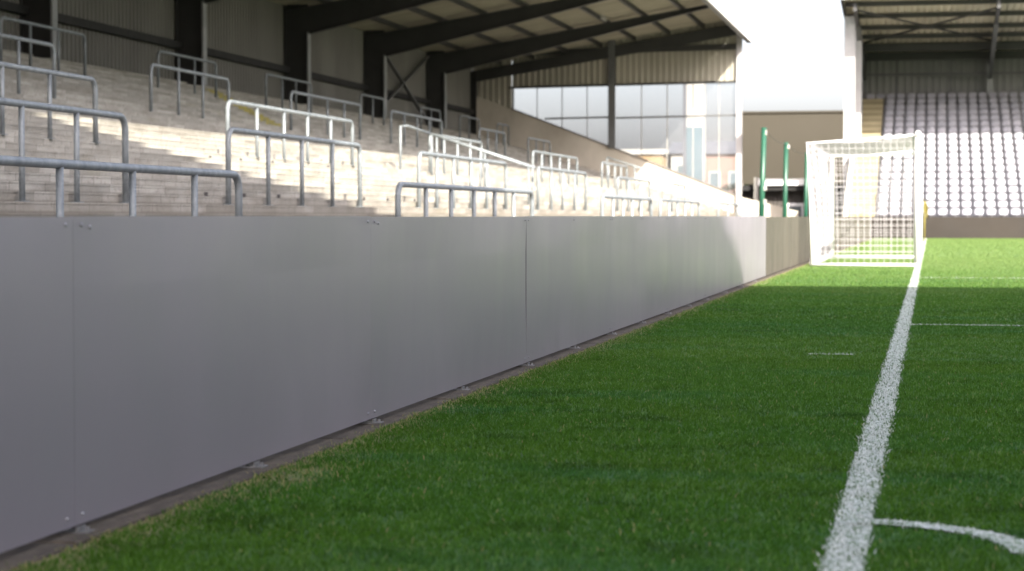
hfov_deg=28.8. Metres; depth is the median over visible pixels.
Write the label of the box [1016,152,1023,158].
stadium seat
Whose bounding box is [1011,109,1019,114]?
stadium seat
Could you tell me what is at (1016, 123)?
stadium seat
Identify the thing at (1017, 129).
stadium seat
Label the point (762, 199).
net post
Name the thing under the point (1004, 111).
stadium seat
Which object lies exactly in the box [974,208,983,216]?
stadium seat
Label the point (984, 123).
stadium seat
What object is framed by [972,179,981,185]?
stadium seat
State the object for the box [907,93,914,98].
stadium seat
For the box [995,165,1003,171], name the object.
stadium seat
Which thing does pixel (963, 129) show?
stadium seat
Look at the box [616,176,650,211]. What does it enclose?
crush barrier
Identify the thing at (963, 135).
stadium seat
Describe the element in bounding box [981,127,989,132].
stadium seat
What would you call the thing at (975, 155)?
stadium seat
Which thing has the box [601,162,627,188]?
crush barrier
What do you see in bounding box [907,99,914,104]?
stadium seat
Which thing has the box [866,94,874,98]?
stadium seat
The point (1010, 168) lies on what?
stadium seat
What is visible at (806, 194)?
net post
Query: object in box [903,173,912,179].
stadium seat
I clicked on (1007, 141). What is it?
stadium seat
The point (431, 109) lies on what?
crush barrier
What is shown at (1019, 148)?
stadium seat
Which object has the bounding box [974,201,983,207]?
stadium seat
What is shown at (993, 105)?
stadium seat
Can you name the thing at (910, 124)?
stadium seat
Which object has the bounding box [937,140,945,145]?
stadium seat
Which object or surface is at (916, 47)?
seating stand
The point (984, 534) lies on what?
corner arc
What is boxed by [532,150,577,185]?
crush barrier
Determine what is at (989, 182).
stadium seat
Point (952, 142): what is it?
stadium seat
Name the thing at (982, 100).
stadium seat
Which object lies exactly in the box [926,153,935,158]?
stadium seat
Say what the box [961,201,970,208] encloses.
stadium seat
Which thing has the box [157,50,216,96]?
crush barrier
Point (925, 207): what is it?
corner flag
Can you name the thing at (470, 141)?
crush barrier
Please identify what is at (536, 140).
crush barrier
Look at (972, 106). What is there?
stadium seat
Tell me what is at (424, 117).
crush barrier
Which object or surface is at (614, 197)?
crush barrier
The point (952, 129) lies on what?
stadium seat
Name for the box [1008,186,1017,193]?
stadium seat
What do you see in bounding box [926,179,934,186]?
stadium seat
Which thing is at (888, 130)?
stadium seat
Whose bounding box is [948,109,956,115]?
stadium seat
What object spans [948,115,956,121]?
stadium seat
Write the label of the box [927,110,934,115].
stadium seat
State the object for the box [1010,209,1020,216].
stadium seat
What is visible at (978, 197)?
stadium seat
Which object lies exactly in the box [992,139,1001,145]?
stadium seat
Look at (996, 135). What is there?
stadium seat
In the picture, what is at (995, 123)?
stadium seat
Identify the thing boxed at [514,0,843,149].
sky
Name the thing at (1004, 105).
stadium seat
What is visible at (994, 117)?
stadium seat
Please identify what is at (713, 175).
window
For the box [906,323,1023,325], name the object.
penalty area line
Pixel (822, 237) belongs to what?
perimeter board
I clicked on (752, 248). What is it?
perimeter board
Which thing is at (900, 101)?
stadium seat
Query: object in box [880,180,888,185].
stadium seat
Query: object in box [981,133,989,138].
stadium seat
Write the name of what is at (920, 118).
stadium seat
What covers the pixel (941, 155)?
stadium seat
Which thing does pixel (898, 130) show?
stadium seat
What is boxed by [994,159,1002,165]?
stadium seat
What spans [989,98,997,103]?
stadium seat
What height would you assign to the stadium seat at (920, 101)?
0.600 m
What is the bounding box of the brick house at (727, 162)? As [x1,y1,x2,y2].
[706,141,735,192]
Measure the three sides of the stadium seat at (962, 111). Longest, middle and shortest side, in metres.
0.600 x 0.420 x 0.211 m
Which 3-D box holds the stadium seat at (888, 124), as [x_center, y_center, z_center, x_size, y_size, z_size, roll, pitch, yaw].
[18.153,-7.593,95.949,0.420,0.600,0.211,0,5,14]
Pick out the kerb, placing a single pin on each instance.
(52, 544)
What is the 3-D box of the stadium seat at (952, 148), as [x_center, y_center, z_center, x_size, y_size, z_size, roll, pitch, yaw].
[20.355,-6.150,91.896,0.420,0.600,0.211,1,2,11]
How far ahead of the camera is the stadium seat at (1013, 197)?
85.33 m
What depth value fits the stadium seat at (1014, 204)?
84.49 m
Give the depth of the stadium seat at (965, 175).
88.32 m
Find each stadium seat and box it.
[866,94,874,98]
[876,94,884,99]
[878,201,887,208]
[878,209,886,216]
[879,187,888,192]
[879,194,887,200]
[880,173,889,179]
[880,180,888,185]
[881,160,889,165]
[881,166,889,172]
[884,122,892,133]
[884,128,892,133]
[885,110,893,121]
[885,116,892,120]
[886,94,894,99]
[886,99,894,104]
[886,104,893,110]
[889,209,898,216]
[890,194,899,200]
[890,201,899,208]
[892,160,901,165]
[892,166,901,172]
[892,173,900,179]
[892,179,900,185]
[892,187,899,192]
[894,128,902,133]
[895,116,903,121]
[895,122,903,127]
[896,99,904,104]
[896,104,903,110]
[896,110,903,115]
[897,93,904,99]
[901,209,910,216]
[902,187,911,192]
[902,194,911,200]
[902,201,911,208]
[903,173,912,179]
[903,181,911,185]
[904,160,912,165]
[904,166,912,172]
[905,122,913,127]
[905,127,913,133]
[906,104,914,110]
[906,110,914,115]
[906,116,913,121]
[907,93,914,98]
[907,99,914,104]
[916,110,924,115]
[916,116,924,121]
[916,121,924,127]
[916,127,924,133]
[917,93,924,97]
[917,99,924,104]
[917,104,924,115]
[925,194,934,200]
[925,209,934,216]
[926,127,934,133]
[926,133,934,145]
[926,140,934,144]
[926,146,934,152]
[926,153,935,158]
[926,159,934,165]
[926,166,935,172]
[926,173,934,179]
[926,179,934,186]
[926,187,934,193]
[926,201,934,208]
[927,93,934,98]
[927,99,935,104]
[927,104,934,109]
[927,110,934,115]
[927,116,935,121]
[927,121,935,127]
[937,93,945,98]
[937,98,945,104]
[937,104,945,109]
[937,110,945,115]
[937,115,945,121]
[937,121,945,127]
[937,127,945,133]
[937,133,945,139]
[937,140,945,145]
[937,146,946,152]
[937,152,946,158]
[937,159,946,165]
[937,172,946,177]
[937,179,946,185]
[937,186,946,193]
[937,194,946,200]
[937,201,946,206]
[937,208,946,216]
[938,166,946,178]
[947,93,955,98]
[948,98,955,103]
[948,104,955,109]
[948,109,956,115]
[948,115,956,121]
[948,121,956,127]
[948,127,956,133]
[948,133,956,139]
[948,139,956,145]
[948,146,957,152]
[948,152,957,158]
[949,159,957,165]
[949,165,957,171]
[949,172,958,178]
[949,179,958,185]
[949,186,958,193]
[949,194,958,200]
[949,201,958,208]
[950,209,959,216]
[958,93,965,98]
[958,98,965,103]
[958,104,966,109]
[958,109,966,115]
[958,115,966,121]
[959,121,967,127]
[959,127,967,133]
[959,133,967,139]
[959,139,967,145]
[959,146,968,152]
[960,152,968,158]
[960,159,969,165]
[960,166,969,178]
[961,172,969,178]
[961,179,969,185]
[961,186,970,193]
[961,194,970,200]
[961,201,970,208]
[962,209,971,216]
[968,92,976,103]
[968,98,976,102]
[969,104,976,109]
[969,109,976,115]
[969,115,977,121]
[969,121,977,126]
[969,127,977,133]
[970,133,978,139]
[970,139,979,145]
[971,146,979,151]
[971,152,979,158]
[971,159,980,165]
[972,165,980,178]
[972,172,980,178]
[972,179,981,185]
[973,186,982,193]
[973,194,982,200]
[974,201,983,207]
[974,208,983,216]
[978,92,986,98]
[978,98,986,103]
[979,104,986,109]
[979,109,987,115]
[980,115,987,121]
[980,121,988,126]
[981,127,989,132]
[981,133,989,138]
[981,139,989,151]
[982,146,990,150]
[982,152,991,158]
[982,159,991,164]
[983,165,992,178]
[984,172,992,185]
[984,179,993,185]
[985,186,994,193]
[985,194,994,200]
[985,201,994,207]
[986,208,995,216]
[989,92,996,97]
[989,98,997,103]
[989,103,997,109]
[990,109,998,120]
[990,115,998,119]
[991,121,999,126]
[991,127,999,132]
[992,133,1000,139]
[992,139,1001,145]
[993,145,1001,151]
[993,152,1002,158]
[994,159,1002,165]
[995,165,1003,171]
[995,172,1004,178]
[996,179,1004,185]
[996,186,1005,193]
[997,194,1006,200]
[997,201,1006,207]
[998,208,1007,216]
[999,92,1007,97]
[999,98,1007,103]
[1000,103,1008,109]
[1001,109,1008,120]
[1001,115,1009,120]
[1002,121,1010,132]
[1002,127,1010,132]
[1003,133,1011,139]
[1003,139,1012,145]
[1004,145,1012,151]
[1005,152,1013,158]
[1005,158,1014,164]
[1006,165,1015,171]
[1007,172,1016,178]
[1007,179,1016,185]
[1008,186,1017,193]
[1009,92,1017,97]
[1009,194,1018,200]
[1010,98,1017,103]
[1010,103,1018,114]
[1010,201,1019,208]
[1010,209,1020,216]
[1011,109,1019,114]
[1012,115,1020,120]
[1012,120,1020,126]
[1013,126,1021,132]
[1014,133,1022,138]
[1014,139,1023,145]
[1015,145,1023,151]
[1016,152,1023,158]
[1017,158,1023,164]
[1018,165,1023,171]
[1019,172,1023,178]
[1019,179,1023,192]
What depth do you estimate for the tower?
133.81 m
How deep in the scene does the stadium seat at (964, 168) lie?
89.16 m
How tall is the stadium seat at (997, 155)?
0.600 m
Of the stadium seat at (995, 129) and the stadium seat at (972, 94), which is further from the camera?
the stadium seat at (972, 94)
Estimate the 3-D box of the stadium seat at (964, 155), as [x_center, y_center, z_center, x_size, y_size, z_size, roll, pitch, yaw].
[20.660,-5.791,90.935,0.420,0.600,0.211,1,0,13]
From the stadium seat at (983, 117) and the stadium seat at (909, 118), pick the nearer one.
the stadium seat at (983, 117)
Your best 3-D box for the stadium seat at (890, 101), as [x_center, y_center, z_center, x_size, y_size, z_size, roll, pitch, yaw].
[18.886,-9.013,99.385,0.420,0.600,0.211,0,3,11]
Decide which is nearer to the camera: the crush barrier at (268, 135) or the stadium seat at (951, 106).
the crush barrier at (268, 135)
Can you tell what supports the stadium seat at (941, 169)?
on the seating stand at (916, 47)
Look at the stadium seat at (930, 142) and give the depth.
92.90 m
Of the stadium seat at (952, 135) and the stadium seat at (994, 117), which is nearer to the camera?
the stadium seat at (952, 135)
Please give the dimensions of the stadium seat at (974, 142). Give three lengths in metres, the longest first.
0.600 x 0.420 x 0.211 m
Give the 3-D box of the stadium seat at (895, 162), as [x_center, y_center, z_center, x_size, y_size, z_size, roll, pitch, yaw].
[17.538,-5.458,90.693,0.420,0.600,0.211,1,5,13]
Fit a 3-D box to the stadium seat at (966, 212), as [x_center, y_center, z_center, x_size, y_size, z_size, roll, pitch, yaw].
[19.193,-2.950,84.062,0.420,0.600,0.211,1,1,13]
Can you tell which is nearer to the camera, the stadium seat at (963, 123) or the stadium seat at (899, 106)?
the stadium seat at (963, 123)
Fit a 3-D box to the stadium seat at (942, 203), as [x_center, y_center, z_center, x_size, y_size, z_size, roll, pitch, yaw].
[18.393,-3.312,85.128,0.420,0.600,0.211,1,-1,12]
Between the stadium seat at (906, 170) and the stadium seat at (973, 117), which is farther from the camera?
the stadium seat at (973, 117)
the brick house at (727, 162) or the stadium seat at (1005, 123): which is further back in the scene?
the brick house at (727, 162)
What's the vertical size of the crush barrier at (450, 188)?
1.052 m
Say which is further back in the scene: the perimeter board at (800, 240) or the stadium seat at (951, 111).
the stadium seat at (951, 111)
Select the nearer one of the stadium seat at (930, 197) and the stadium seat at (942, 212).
the stadium seat at (942, 212)
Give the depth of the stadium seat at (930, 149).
92.05 m
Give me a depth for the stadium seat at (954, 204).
84.97 m
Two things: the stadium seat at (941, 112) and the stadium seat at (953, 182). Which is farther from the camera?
the stadium seat at (941, 112)
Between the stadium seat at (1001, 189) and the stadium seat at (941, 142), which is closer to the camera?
the stadium seat at (1001, 189)
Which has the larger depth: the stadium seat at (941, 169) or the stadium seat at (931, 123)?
the stadium seat at (931, 123)
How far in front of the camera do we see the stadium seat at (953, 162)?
90.11 m
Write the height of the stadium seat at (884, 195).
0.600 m
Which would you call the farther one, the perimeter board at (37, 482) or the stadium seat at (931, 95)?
the stadium seat at (931, 95)
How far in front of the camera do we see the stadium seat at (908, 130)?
94.87 m
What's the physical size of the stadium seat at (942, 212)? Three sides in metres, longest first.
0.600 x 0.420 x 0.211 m
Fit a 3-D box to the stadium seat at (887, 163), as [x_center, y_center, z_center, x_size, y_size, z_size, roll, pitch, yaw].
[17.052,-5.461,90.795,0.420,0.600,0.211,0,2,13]
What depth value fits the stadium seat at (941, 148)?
91.94 m
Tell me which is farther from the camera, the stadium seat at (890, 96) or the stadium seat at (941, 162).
the stadium seat at (890, 96)
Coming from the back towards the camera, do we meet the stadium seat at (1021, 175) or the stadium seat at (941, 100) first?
the stadium seat at (941, 100)
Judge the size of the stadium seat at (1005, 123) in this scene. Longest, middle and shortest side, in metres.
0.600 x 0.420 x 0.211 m
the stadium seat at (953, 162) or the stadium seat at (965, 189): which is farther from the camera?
the stadium seat at (953, 162)
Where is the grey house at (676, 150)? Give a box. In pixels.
[668,142,682,173]
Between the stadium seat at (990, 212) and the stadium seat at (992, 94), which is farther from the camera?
the stadium seat at (992, 94)
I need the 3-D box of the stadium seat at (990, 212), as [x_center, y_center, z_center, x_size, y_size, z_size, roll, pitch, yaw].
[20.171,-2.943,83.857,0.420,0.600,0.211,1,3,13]
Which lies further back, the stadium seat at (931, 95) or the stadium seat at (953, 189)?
the stadium seat at (931, 95)
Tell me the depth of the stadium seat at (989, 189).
86.38 m
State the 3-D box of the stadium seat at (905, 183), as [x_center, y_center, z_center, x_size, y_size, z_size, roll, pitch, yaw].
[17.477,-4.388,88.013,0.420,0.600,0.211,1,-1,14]
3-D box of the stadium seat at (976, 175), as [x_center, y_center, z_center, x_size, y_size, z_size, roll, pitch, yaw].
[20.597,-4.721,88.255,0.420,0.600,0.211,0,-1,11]
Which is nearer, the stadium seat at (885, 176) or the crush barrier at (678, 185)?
the crush barrier at (678, 185)
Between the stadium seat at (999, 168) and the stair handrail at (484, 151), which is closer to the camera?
the stair handrail at (484, 151)
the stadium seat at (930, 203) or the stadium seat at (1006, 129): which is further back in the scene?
the stadium seat at (1006, 129)
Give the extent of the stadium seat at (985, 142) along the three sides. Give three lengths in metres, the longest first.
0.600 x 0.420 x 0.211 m
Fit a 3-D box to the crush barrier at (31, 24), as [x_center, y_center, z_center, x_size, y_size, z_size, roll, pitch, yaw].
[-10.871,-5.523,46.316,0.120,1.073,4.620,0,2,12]
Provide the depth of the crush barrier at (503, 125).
95.92 m
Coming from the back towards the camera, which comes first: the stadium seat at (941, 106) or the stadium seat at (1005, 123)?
the stadium seat at (941, 106)
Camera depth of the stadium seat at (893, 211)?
84.67 m
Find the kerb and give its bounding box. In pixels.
[0,238,872,570]
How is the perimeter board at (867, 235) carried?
on the kerb
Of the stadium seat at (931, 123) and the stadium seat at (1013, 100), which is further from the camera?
the stadium seat at (1013, 100)
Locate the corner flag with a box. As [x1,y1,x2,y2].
[924,201,927,240]
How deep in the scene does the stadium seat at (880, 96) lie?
100.30 m
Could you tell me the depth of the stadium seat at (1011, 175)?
87.93 m
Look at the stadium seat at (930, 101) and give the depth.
98.92 m
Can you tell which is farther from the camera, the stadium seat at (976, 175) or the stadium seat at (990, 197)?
the stadium seat at (976, 175)
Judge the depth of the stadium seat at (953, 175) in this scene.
88.41 m
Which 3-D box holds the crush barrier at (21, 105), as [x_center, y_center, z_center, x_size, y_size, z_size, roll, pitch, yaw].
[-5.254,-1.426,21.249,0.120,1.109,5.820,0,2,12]
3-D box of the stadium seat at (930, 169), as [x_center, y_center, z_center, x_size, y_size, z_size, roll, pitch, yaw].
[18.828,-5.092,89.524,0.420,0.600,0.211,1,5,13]
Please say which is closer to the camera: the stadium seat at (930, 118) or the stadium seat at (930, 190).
the stadium seat at (930, 190)
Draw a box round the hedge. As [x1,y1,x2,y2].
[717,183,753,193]
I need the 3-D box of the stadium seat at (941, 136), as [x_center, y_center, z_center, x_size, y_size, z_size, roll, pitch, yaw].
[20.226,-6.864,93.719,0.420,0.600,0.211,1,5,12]
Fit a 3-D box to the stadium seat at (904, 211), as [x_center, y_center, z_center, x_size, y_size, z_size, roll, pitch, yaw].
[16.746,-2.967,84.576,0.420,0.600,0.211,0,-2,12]
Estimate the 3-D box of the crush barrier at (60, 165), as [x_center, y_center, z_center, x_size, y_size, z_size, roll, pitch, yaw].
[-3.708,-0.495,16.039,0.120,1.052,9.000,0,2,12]
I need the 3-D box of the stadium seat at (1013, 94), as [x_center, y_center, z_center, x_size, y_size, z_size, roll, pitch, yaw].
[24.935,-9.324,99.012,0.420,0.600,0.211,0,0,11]
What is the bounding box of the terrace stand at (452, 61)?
[0,0,798,216]
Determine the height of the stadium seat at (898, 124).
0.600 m
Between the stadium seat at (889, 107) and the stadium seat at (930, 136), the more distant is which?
the stadium seat at (889, 107)
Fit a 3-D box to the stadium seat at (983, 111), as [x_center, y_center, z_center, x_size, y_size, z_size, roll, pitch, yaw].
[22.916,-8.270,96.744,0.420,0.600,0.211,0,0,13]
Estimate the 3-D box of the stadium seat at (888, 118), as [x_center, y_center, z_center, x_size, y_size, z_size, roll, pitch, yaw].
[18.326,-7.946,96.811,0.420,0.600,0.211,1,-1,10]
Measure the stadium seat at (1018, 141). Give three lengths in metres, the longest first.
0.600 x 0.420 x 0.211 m
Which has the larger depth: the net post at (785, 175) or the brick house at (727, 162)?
the brick house at (727, 162)
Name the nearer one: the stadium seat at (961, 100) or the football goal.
the football goal
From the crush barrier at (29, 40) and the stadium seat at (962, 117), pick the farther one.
the stadium seat at (962, 117)
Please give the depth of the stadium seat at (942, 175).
88.51 m
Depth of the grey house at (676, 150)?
152.47 m
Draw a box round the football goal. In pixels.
[806,131,922,266]
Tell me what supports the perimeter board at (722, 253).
on the kerb
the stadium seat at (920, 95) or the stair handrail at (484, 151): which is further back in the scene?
the stadium seat at (920, 95)
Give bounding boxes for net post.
[759,128,766,215]
[782,142,789,216]
[804,152,809,216]
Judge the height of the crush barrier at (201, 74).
1.103 m
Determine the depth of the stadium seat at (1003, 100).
98.22 m
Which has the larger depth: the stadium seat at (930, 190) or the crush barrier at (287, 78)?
the stadium seat at (930, 190)
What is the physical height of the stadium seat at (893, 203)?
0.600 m
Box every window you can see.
[676,164,682,173]
[708,171,720,186]
[728,171,735,187]
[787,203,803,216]
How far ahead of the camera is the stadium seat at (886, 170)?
89.91 m
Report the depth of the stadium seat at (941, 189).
86.80 m
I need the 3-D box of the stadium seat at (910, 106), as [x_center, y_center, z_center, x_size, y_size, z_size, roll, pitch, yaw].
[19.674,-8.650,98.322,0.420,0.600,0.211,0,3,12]
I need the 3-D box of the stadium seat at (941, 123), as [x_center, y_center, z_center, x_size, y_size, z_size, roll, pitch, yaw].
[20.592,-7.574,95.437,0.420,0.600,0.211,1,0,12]
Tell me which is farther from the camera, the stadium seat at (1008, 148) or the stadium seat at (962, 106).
the stadium seat at (962, 106)
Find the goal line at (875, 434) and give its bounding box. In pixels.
[814,238,926,570]
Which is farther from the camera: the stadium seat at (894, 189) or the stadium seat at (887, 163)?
the stadium seat at (887, 163)
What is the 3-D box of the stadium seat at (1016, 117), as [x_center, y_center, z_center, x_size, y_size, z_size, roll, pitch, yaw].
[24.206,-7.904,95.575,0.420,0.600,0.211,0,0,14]
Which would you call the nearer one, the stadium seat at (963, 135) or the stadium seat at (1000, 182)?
the stadium seat at (1000, 182)
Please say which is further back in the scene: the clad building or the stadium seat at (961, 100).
the clad building
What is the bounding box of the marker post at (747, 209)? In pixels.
[743,200,750,215]
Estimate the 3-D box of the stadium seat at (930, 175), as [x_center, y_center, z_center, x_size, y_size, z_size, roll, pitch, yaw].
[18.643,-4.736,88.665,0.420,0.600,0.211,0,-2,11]
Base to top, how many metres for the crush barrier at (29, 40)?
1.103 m
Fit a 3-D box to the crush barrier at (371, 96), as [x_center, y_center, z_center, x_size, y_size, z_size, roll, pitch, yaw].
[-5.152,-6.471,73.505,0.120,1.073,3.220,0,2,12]
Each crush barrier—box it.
[0,16,86,75]
[0,33,55,98]
[0,61,100,143]
[0,97,128,202]
[0,155,242,216]
[149,63,229,117]
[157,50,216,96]
[223,127,361,206]
[225,100,353,165]
[265,73,311,112]
[289,90,360,139]
[360,93,384,124]
[390,110,442,150]
[395,182,533,216]
[417,151,507,208]
[420,106,440,133]
[428,133,483,176]
[459,115,479,138]
[478,127,505,157]
[496,123,508,145]
[527,137,550,164]
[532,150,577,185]
[536,166,587,210]
[600,195,652,215]
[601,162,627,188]
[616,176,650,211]
[659,198,699,215]
[671,183,685,211]
[717,202,737,215]
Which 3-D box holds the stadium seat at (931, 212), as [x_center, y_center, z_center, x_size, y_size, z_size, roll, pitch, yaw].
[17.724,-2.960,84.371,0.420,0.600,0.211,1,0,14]
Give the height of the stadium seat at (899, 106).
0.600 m
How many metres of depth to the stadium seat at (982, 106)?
97.55 m
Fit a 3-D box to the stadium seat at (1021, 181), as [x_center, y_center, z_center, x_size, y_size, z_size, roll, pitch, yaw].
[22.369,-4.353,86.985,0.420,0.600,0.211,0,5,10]
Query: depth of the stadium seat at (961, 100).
98.62 m
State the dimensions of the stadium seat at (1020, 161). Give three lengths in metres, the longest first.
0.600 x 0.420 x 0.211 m
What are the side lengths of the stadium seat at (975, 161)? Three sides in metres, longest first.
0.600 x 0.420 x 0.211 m
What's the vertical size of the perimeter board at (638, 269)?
0.916 m
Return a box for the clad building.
[742,110,843,216]
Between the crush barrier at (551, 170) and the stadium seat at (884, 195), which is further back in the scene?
the stadium seat at (884, 195)
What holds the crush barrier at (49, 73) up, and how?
on the terrace stand at (452, 61)
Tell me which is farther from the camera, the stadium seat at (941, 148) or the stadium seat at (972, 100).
the stadium seat at (972, 100)
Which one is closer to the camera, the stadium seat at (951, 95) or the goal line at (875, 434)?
the goal line at (875, 434)
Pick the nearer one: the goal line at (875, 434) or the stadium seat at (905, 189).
the goal line at (875, 434)
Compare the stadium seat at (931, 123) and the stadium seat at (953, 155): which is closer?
the stadium seat at (953, 155)
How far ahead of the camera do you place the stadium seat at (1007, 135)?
93.04 m
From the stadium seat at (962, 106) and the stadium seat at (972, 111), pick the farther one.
the stadium seat at (962, 106)
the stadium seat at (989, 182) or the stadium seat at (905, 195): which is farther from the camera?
the stadium seat at (989, 182)
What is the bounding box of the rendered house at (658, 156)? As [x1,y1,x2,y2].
[620,149,670,168]
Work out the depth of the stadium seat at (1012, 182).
87.08 m
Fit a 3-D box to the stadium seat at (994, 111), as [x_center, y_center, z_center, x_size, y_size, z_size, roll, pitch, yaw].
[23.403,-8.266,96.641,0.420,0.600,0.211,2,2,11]
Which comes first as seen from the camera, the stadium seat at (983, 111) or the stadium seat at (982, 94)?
the stadium seat at (983, 111)
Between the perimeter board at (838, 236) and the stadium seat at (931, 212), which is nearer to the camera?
the perimeter board at (838, 236)
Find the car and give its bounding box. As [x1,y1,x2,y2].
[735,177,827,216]
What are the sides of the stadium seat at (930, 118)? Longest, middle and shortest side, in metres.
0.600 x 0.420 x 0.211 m
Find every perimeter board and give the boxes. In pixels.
[0,217,74,552]
[57,216,370,533]
[358,217,525,423]
[518,216,610,365]
[604,216,666,334]
[662,216,704,313]
[700,216,739,299]
[736,216,765,286]
[764,217,790,276]
[791,217,813,266]
[815,217,829,256]
[834,216,842,250]
[843,217,854,247]
[854,216,863,242]
[864,216,870,239]
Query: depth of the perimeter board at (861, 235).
69.98 m
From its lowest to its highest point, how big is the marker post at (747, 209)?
1.370 m
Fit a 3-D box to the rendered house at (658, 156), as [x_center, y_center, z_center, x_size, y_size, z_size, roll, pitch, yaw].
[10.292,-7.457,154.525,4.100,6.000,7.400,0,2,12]
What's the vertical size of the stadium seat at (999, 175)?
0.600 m
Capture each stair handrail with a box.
[399,125,535,204]
[606,157,662,197]
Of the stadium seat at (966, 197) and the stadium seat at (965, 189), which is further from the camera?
the stadium seat at (965, 189)
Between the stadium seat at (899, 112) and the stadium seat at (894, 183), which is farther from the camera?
the stadium seat at (899, 112)
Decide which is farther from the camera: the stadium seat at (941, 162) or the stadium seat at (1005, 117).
the stadium seat at (1005, 117)
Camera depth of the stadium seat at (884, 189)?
87.29 m
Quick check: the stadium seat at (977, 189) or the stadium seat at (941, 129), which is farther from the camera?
the stadium seat at (941, 129)
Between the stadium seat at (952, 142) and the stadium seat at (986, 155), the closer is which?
the stadium seat at (986, 155)
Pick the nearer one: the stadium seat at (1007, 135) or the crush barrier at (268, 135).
the crush barrier at (268, 135)
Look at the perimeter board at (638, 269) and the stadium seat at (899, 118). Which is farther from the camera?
the stadium seat at (899, 118)
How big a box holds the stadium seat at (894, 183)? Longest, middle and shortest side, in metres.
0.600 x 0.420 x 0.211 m
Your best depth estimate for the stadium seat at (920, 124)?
95.63 m
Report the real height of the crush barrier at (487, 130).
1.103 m
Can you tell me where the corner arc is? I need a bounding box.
[845,516,1023,555]
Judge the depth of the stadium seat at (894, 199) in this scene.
86.37 m
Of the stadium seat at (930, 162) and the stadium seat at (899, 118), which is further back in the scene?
the stadium seat at (899, 118)
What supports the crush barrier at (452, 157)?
on the terrace stand at (452, 61)
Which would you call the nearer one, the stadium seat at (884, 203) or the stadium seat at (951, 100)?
the stadium seat at (884, 203)
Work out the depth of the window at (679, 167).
152.34 m
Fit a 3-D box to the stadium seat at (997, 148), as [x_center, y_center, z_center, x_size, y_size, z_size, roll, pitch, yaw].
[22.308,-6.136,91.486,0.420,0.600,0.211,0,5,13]
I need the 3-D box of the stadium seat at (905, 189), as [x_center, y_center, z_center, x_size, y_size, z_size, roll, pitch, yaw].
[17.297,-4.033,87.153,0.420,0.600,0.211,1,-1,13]
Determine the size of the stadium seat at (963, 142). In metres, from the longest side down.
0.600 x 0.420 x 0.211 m
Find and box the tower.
[683,84,705,181]
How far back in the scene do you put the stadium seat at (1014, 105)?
97.24 m
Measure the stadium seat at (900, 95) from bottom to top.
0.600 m
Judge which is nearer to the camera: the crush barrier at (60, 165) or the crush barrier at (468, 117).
the crush barrier at (60, 165)
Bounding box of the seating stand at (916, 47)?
[840,0,1023,238]
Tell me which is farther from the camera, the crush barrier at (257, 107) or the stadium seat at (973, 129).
the stadium seat at (973, 129)
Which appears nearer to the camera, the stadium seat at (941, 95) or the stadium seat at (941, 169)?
the stadium seat at (941, 169)
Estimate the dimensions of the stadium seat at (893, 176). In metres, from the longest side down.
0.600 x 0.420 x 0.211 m
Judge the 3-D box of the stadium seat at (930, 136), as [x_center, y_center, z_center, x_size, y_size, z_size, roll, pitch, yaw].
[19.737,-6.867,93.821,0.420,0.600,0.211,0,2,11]
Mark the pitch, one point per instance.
(544, 530)
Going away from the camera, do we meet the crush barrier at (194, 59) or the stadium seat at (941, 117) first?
the crush barrier at (194, 59)
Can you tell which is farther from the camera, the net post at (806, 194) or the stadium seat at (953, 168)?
the stadium seat at (953, 168)
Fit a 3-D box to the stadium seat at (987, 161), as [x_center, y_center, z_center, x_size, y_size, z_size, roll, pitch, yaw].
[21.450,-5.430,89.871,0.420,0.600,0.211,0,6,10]
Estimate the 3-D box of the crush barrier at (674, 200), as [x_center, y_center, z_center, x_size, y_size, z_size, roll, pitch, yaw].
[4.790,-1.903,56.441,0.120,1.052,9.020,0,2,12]
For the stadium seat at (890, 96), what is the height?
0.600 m
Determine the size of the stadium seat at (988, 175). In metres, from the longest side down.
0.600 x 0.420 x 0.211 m
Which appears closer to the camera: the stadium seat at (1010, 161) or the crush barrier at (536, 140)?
the crush barrier at (536, 140)
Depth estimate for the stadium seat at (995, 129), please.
94.00 m
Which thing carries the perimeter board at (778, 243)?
on the kerb
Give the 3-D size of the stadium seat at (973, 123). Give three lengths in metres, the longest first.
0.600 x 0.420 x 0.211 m
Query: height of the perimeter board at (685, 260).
0.918 m
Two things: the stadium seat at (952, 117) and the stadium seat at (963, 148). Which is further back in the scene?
the stadium seat at (952, 117)
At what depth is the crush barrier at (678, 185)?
76.44 m
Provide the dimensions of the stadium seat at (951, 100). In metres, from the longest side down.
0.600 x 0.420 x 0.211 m
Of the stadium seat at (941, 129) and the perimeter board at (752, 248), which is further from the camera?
the stadium seat at (941, 129)
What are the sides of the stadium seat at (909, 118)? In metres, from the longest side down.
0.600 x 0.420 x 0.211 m
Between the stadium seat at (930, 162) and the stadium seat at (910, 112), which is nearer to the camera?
the stadium seat at (930, 162)
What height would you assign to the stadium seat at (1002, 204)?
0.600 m
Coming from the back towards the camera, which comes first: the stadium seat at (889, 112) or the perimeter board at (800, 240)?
the stadium seat at (889, 112)
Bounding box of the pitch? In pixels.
[18,238,1023,570]
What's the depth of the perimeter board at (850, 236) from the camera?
60.67 m
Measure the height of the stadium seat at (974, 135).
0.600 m
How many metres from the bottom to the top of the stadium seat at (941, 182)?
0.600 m
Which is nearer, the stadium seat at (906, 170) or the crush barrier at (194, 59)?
the crush barrier at (194, 59)
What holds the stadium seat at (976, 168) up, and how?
on the seating stand at (916, 47)
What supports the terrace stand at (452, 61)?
on the ground

